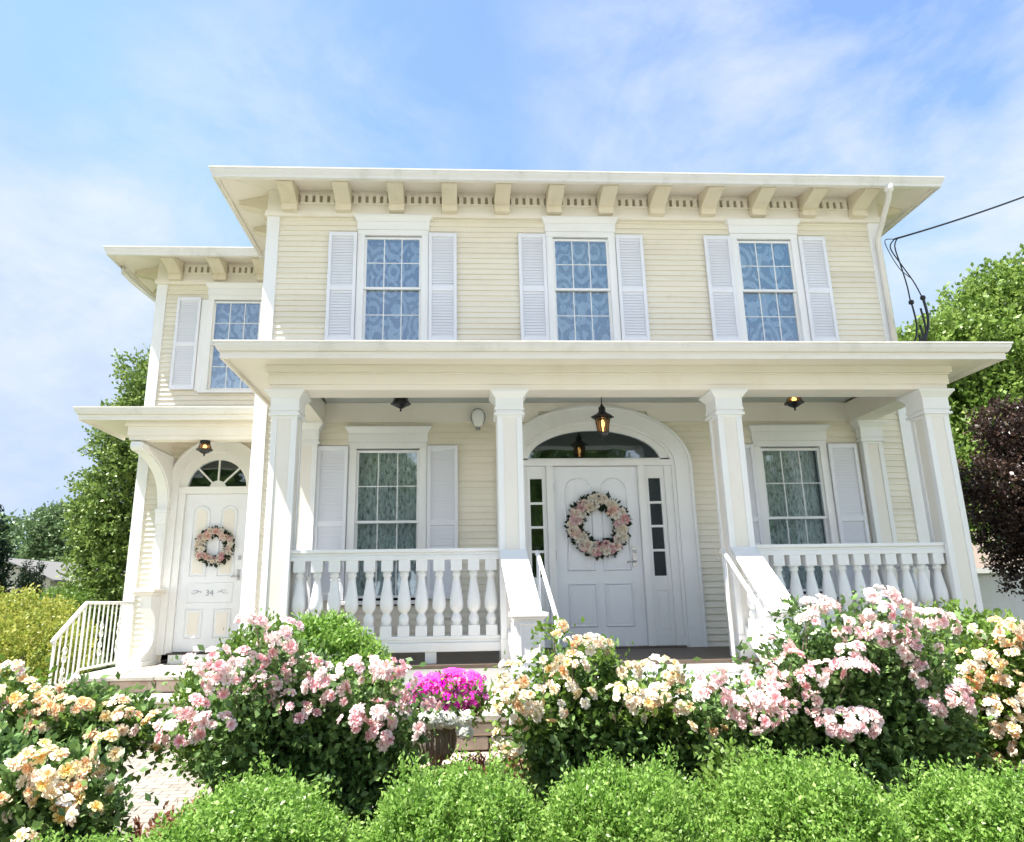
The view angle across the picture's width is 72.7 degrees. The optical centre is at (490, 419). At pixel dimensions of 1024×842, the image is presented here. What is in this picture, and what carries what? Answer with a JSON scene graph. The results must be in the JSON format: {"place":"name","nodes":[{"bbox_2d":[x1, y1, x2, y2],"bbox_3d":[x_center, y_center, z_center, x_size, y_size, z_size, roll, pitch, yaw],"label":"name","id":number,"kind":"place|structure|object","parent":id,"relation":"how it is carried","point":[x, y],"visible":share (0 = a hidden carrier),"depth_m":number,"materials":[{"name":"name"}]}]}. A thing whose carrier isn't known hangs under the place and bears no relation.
{"place":"outdoors","nodes":[
{"label":"outdoors","id":0,"kind":"place"},
{"bbox_2d":[0,558,125,614],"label":"neighbour house","id":1,"kind":"structure","parent":0,"point":[50,572],"depth_m":37.35,"materials":[{"name":"beige paint"}]},
{"bbox_2d":[38,634,115,682],"bbox_3d":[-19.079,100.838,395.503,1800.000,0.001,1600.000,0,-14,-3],"label":"lawn","id":2,"kind":"structure","parent":0,"point":[102,667],"depth_m":17.46,"materials":[{"name":"green plant"}]},
{"bbox_2d":[0,504,22,596],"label":"spruce tree","id":3,"kind":"object","parent":2,"relation":"on","point":[4,564],"visible":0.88,"depth_m":19.86,"materials":[{"name":"green plant"}]},
{"bbox_2d":[0,508,31,559],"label":"distant woods","id":4,"kind":"object","parent":2,"relation":"on","point":[13,533],"visible":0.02,"depth_m":63.31,"materials":[{"name":"green plant"}]},
{"bbox_2d":[0,585,40,683],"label":"golden shrub","id":5,"kind":"object","parent":2,"relation":"on","point":[2,598],"visible":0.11,"depth_m":12.80,"materials":[{"name":"yellow plant"}]},
{"bbox_2d":[13,560,35,600],"bbox_3d":[-18.107,7.080,26.877,0.811,3.464,0.834,0,-14,-3],"label":"cedar tree","id":6,"kind":"object","parent":2,"relation":"on","point":[22,578],"visible":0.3,"depth_m":26.99,"materials":[{"name":"green plant"}]},
{"bbox_2d":[25,560,47,600],"bbox_3d":[-17.681,7.116,26.868,0.862,3.376,0.832,0,-14,-3],"label":"cedar tree","id":7,"kind":"object","parent":2,"relation":"on","point":[32,578],"visible":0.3,"depth_m":27.04,"materials":[{"name":"green plant"}]},
{"bbox_2d":[0,582,99,697],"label":"golden shrub","id":8,"kind":"object","parent":2,"relation":"on","point":[43,630],"visible":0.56,"depth_m":10.90,"materials":[{"name":"yellow plant"}]},
{"bbox_2d":[13,582,108,673],"bbox_3d":[-10.608,4.784,15.512,3.956,2.269,2.351,0,-14,-3],"label":"golden shrub","id":9,"kind":"object","parent":2,"relation":"on","point":[79,598],"visible":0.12,"depth_m":15.59,"materials":[{"name":"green plant"}]},
{"bbox_2d":[15,498,129,561],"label":"leafy tree","id":10,"kind":"object","parent":2,"relation":"on","point":[43,541],"visible":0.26,"depth_m":47.09,"materials":[{"name":"green plant"}]},
{"bbox_2d":[55,343,150,668],"bbox_3d":[-8.677,2.114,17.689,4.729,8.369,3.979,0,-14,-3],"label":"leafy tree","id":11,"kind":"object","parent":2,"relation":"on","point":[102,510],"visible":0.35,"depth_m":16.69,"materials":[{"name":"green plant"}]},
{"bbox_2d":[63,663,220,749],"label":"stoop steps","id":12,"kind":"structure","parent":2,"relation":"on","point":[145,676],"depth_m":8.38,"materials":[{"name":"concrete"}]},
{"bbox_2d":[47,601,133,692],"bbox_3d":[-4.997,3.011,8.734,0.053,1.424,1.960,0,-14,-3],"label":"iron railing","id":13,"kind":"object","parent":12,"relation":"on","point":[68,623],"visible":0.98,"depth_m":8.70,"materials":[{"name":"white metal"}]},
{"bbox_2d":[73,165,1012,712],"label":"house","id":14,"kind":"structure","parent":2,"relation":"on","point":[693,329],"depth_m":8.86,"materials":[{"name":"paint"}]},
{"bbox_2d":[196,440,212,455],"bbox_3d":[-3.981,0.402,9.693,0.222,0.220,0.222,-6,-15,19],"label":"ceiling light","id":15,"kind":"object","parent":14,"relation":"attached to","point":[204,449],"visible":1,"depth_m":9.66,"materials":[{"name":"black metal"}]},
{"bbox_2d":[172,494,247,651],"bbox_3d":[-4.159,2.249,10.361,0.930,2.293,0.111,0,-14,-3],"label":"side door","id":16,"kind":"structure","parent":14,"relation":"in","point":[208,598],"depth_m":10.34,"materials":[{"name":"paint"}]},
{"bbox_2d":[194,525,235,567],"bbox_3d":[-4.127,1.895,10.403,0.628,0.650,0.140,0,-14,-3],"label":"wreath","id":17,"kind":"object","parent":14,"relation":"attached to","point":[203,536],"visible":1,"depth_m":10.38,"materials":[{"name":"pink plant"}]},
{"bbox_2d":[197,282,262,393],"bbox_3d":[-4.121,-1.282,11.379,1.062,1.866,0.508,0,-14,-3],"label":"window","id":18,"kind":"structure","parent":14,"relation":"in","point":[234,296],"depth_m":11.36,"materials":[{"name":"white paint"}]},
{"bbox_2d":[341,426,431,604],"bbox_3d":[-1.265,1.157,8.557,1.077,2.161,0.284,0,-14,-3],"label":"window","id":19,"kind":"structure","parent":14,"relation":"in","point":[387,498],"depth_m":8.67,"materials":[{"name":"white paint"}]},
{"bbox_2d":[354,214,432,339],"bbox_3d":[-1.308,-1.816,9.416,1.062,1.866,0.508,0,-14,-3],"label":"window","id":20,"kind":"structure","parent":14,"relation":"in","point":[385,233],"depth_m":9.38,"materials":[{"name":"white paint"}]},
{"bbox_2d":[391,398,410,411],"bbox_3d":[-1.041,-0.239,8.109,0.222,0.295,0.222,6,-15,-25],"label":"ceiling light","id":21,"kind":"object","parent":14,"relation":"attached to","point":[400,403],"visible":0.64,"depth_m":8.04,"materials":[{"name":"black metal"}]},
{"bbox_2d":[471,408,485,429],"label":"wall lamp","id":22,"kind":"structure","parent":14,"relation":"attached to","point":[477,418],"depth_m":8.73,"materials":[{"name":"white glass"}]},
{"bbox_2d":[541,216,620,340],"bbox_3d":[1.239,-1.824,9.543,1.065,1.866,0.508,0,-14,-3],"label":"window","id":23,"kind":"structure","parent":14,"relation":"in","point":[563,233],"depth_m":9.51,"materials":[{"name":"white paint"}]},
{"bbox_2d":[564,491,631,560],"bbox_3d":[1.336,1.305,8.579,0.881,0.869,0.169,0,-14,-3],"label":"wreath","id":24,"kind":"object","parent":14,"relation":"attached to","point":[583,507],"visible":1,"depth_m":8.54,"materials":[{"name":"pink plant"}]},
{"bbox_2d":[553,466,647,646],"bbox_3d":[1.333,1.647,8.544,1.085,2.175,0.115,0,-14,-3],"label":"front door","id":25,"kind":"structure","parent":14,"relation":"in","point":[608,592],"depth_m":8.51,"materials":[{"name":"paint"}]},
{"bbox_2d":[591,397,613,440],"bbox_3d":[1.319,-0.075,8.183,0.280,0.660,0.242,0,-14,-3],"label":"hanging lantern","id":26,"kind":"object","parent":14,"relation":"hanging from","point":[602,415],"visible":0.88,"depth_m":8.13,"materials":[{"name":"black metal"}]},
{"bbox_2d":[724,218,810,340],"bbox_3d":[3.805,-1.832,9.671,1.065,1.866,0.508,0,-14,-3],"label":"window","id":27,"kind":"structure","parent":14,"relation":"in","point":[778,237],"depth_m":9.64,"materials":[{"name":"white paint"}]},
{"bbox_2d":[746,424,839,596],"bbox_3d":[3.863,1.168,8.921,1.076,2.161,0.508,0,-14,-3],"label":"window","id":28,"kind":"structure","parent":14,"relation":"in","point":[805,512],"depth_m":8.93,"materials":[{"name":"white paint"}]},
{"bbox_2d":[784,397,803,410],"bbox_3d":[3.644,-0.254,8.342,0.222,0.295,0.222,6,-15,-25],"label":"ceiling light","id":29,"kind":"object","parent":14,"relation":"attached to","point":[794,402],"visible":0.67,"depth_m":8.29,"materials":[{"name":"black metal"}]},
{"bbox_2d":[908,295,929,340],"bbox_3d":[5.664,-1.227,9.617,0.996,1.109,0.131,1,-14,-6],"label":"service mast","id":30,"kind":"object","parent":14,"relation":"attached to","point":[927,326],"visible":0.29,"depth_m":9.71,"materials":[{"name":"black metal"}]},
{"bbox_2d":[884,196,1023,299],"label":"power line","id":31,"kind":"object","parent":30,"relation":"on","point":[901,266],"visible":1,"depth_m":10.02,"materials":[{"name":"black metal"}]},
{"bbox_2d":[365,696,873,833],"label":"stone steps","id":32,"kind":"structure","parent":2,"relation":"on","point":[481,736],"depth_m":5.55,"materials":[{"name":"beige stone"}]},
{"bbox_2d":[415,723,456,773],"bbox_3d":[-0.385,2.402,4.950,0.304,0.546,0.304,0,-14,-3],"label":"stone urn","id":33,"kind":"object","parent":32,"relation":"on","point":[437,747],"visible":0.45,"depth_m":4.87,"materials":[{"name":"stone"}]},
{"bbox_2d":[405,667,491,741],"bbox_3d":[-0.329,2.042,5.029,0.700,0.478,0.503,0,-14,-3],"label":"petunia plant","id":34,"kind":"object","parent":33,"relation":"in","point":[452,684],"visible":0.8,"depth_m":4.91,"materials":[{"name":"pink plant"}]},
{"bbox_2d":[896,243,1023,560],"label":"leafy tree","id":35,"kind":"object","parent":2,"relation":"on","point":[978,311],"visible":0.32,"depth_m":19.53,"materials":[{"name":"green plant"}]},
{"bbox_2d":[957,393,1023,600],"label":"maple tree","id":36,"kind":"object","parent":2,"relation":"on","point":[1003,458],"visible":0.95,"depth_m":10.92,"materials":[{"name":"red plant"}]},
{"bbox_2d":[104,749,223,840],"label":"brick path","id":37,"kind":"structure","parent":0,"point":[172,789],"depth_m":5.87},
{"bbox_2d":[0,0,1023,548],"label":"sky","id":38,"kind":"structure","parent":0,"point":[115,114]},
{"bbox_2d":[972,537,1023,623],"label":"garage","id":39,"kind":"structure","parent":0,"point":[991,597],"depth_m":22.62,"materials":[{"name":"white paint"}]},
{"bbox_2d":[978,579,1023,623],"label":"garage door","id":40,"kind":"structure","parent":39,"relation":"in","point":[991,599],"depth_m":22.59,"materials":[{"name":"paint"}]},
{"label":"garden bed","id":41,"kind":"structure","parent":0,"visible":0},
{"bbox_2d":[0,711,156,841],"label":"rose bush","id":42,"kind":"object","parent":41,"relation":"on","point":[52,784],"visible":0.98,"depth_m":3.18,"materials":[{"name":"beige plant"}]},
{"bbox_2d":[31,823,146,841],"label":"boxwood shrub","id":43,"kind":"object","parent":41,"relation":"on","point":[110,838],"visible":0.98,"depth_m":2.70,"materials":[{"name":"green plant"}]},
{"bbox_2d":[0,652,193,805],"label":"rose bush","id":44,"kind":"object","parent":41,"relation":"on","point":[76,711],"visible":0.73,"depth_m":4.00,"materials":[{"name":"beige plant"}]},
{"bbox_2d":[123,795,202,841],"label":"leafy shrub","id":45,"kind":"object","parent":41,"relation":"on","point":[139,830],"visible":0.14,"depth_m":3.52,"materials":[{"name":"green plant"}]},
{"bbox_2d":[163,606,313,794],"bbox_3d":[-1.826,2.178,5.097,1.082,1.564,0.817,6,-16,-26],"label":"leafy shrub","id":46,"kind":"object","parent":41,"relation":"on","point":[237,642],"visible":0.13,"depth_m":4.95,"materials":[{"name":"green plant"}]},
{"bbox_2d":[132,751,364,841],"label":"boxwood shrub","id":47,"kind":"object","parent":41,"relation":"on","point":[289,812],"visible":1,"depth_m":2.58,"materials":[{"name":"green plant"}]},
{"bbox_2d":[136,608,473,841],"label":"rose bush","id":48,"kind":"object","parent":41,"relation":"on","point":[304,718],"visible":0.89,"depth_m":3.94,"materials":[{"name":"pink plant"}]},
{"bbox_2d":[275,607,405,734],"bbox_3d":[-1.458,2.308,5.595,1.589,1.548,1.220,0,-14,-3],"label":"round shrub","id":49,"kind":"object","parent":41,"relation":"on","point":[346,640],"visible":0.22,"depth_m":5.52,"materials":[{"name":"green plant"}]},
{"bbox_2d":[346,735,556,841],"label":"boxwood shrub","id":50,"kind":"object","parent":41,"relation":"on","point":[463,800],"visible":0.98,"depth_m":2.59,"materials":[{"name":"green plant"}]},
{"bbox_2d":[433,750,533,812],"bbox_3d":[0.192,2.498,4.755,2.010,0.445,0.490,0,-14,-3],"label":"sedum ground cover","id":51,"kind":"object","parent":41,"relation":"on","point":[479,761],"visible":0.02,"depth_m":4.81,"materials":[{"name":"green plant"}]},
{"bbox_2d":[457,614,738,841],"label":"rose bush","id":52,"kind":"object","parent":41,"relation":"on","point":[580,702],"visible":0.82,"depth_m":4.14,"materials":[{"name":"beige plant"}]},
{"bbox_2d":[507,740,750,841],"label":"boxwood shrub","id":53,"kind":"object","parent":41,"relation":"on","point":[617,800],"visible":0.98,"depth_m":2.62,"materials":[{"name":"green plant"}]},
{"bbox_2d":[688,731,784,841],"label":"leafy shrub","id":54,"kind":"object","parent":41,"relation":"on","point":[712,774],"visible":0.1,"depth_m":3.57,"materials":[{"name":"green plant"}]},
{"bbox_2d":[696,730,933,841],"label":"boxwood shrub","id":55,"kind":"object","parent":41,"relation":"on","point":[823,795],"visible":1,"depth_m":2.64,"materials":[{"name":"green plant"}]},
{"bbox_2d":[658,584,996,841],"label":"rose bush","id":56,"kind":"object","parent":41,"relation":"on","point":[838,688],"visible":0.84,"depth_m":4.03,"materials":[{"name":"pink plant"}]},
{"bbox_2d":[873,752,1023,841],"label":"boxwood shrub","id":57,"kind":"object","parent":41,"relation":"on","point":[991,806],"visible":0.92,"depth_m":2.74,"materials":[{"name":"green plant"}]},
{"bbox_2d":[900,597,1020,652],"bbox_3d":[4.018,2.268,5.770,1.884,1.556,1.048,0,-14,-3],"label":"leafy shrub","id":58,"kind":"object","parent":41,"relation":"on","point":[951,606],"visible":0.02,"depth_m":5.79,"materials":[{"name":"green plant"}]},
{"bbox_2d":[911,611,1023,841],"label":"rose bush","id":59,"kind":"object","parent":41,"relation":"on","point":[995,682],"visible":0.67,"depth_m":4.40,"materials":[{"name":"beige plant"}]}
]}

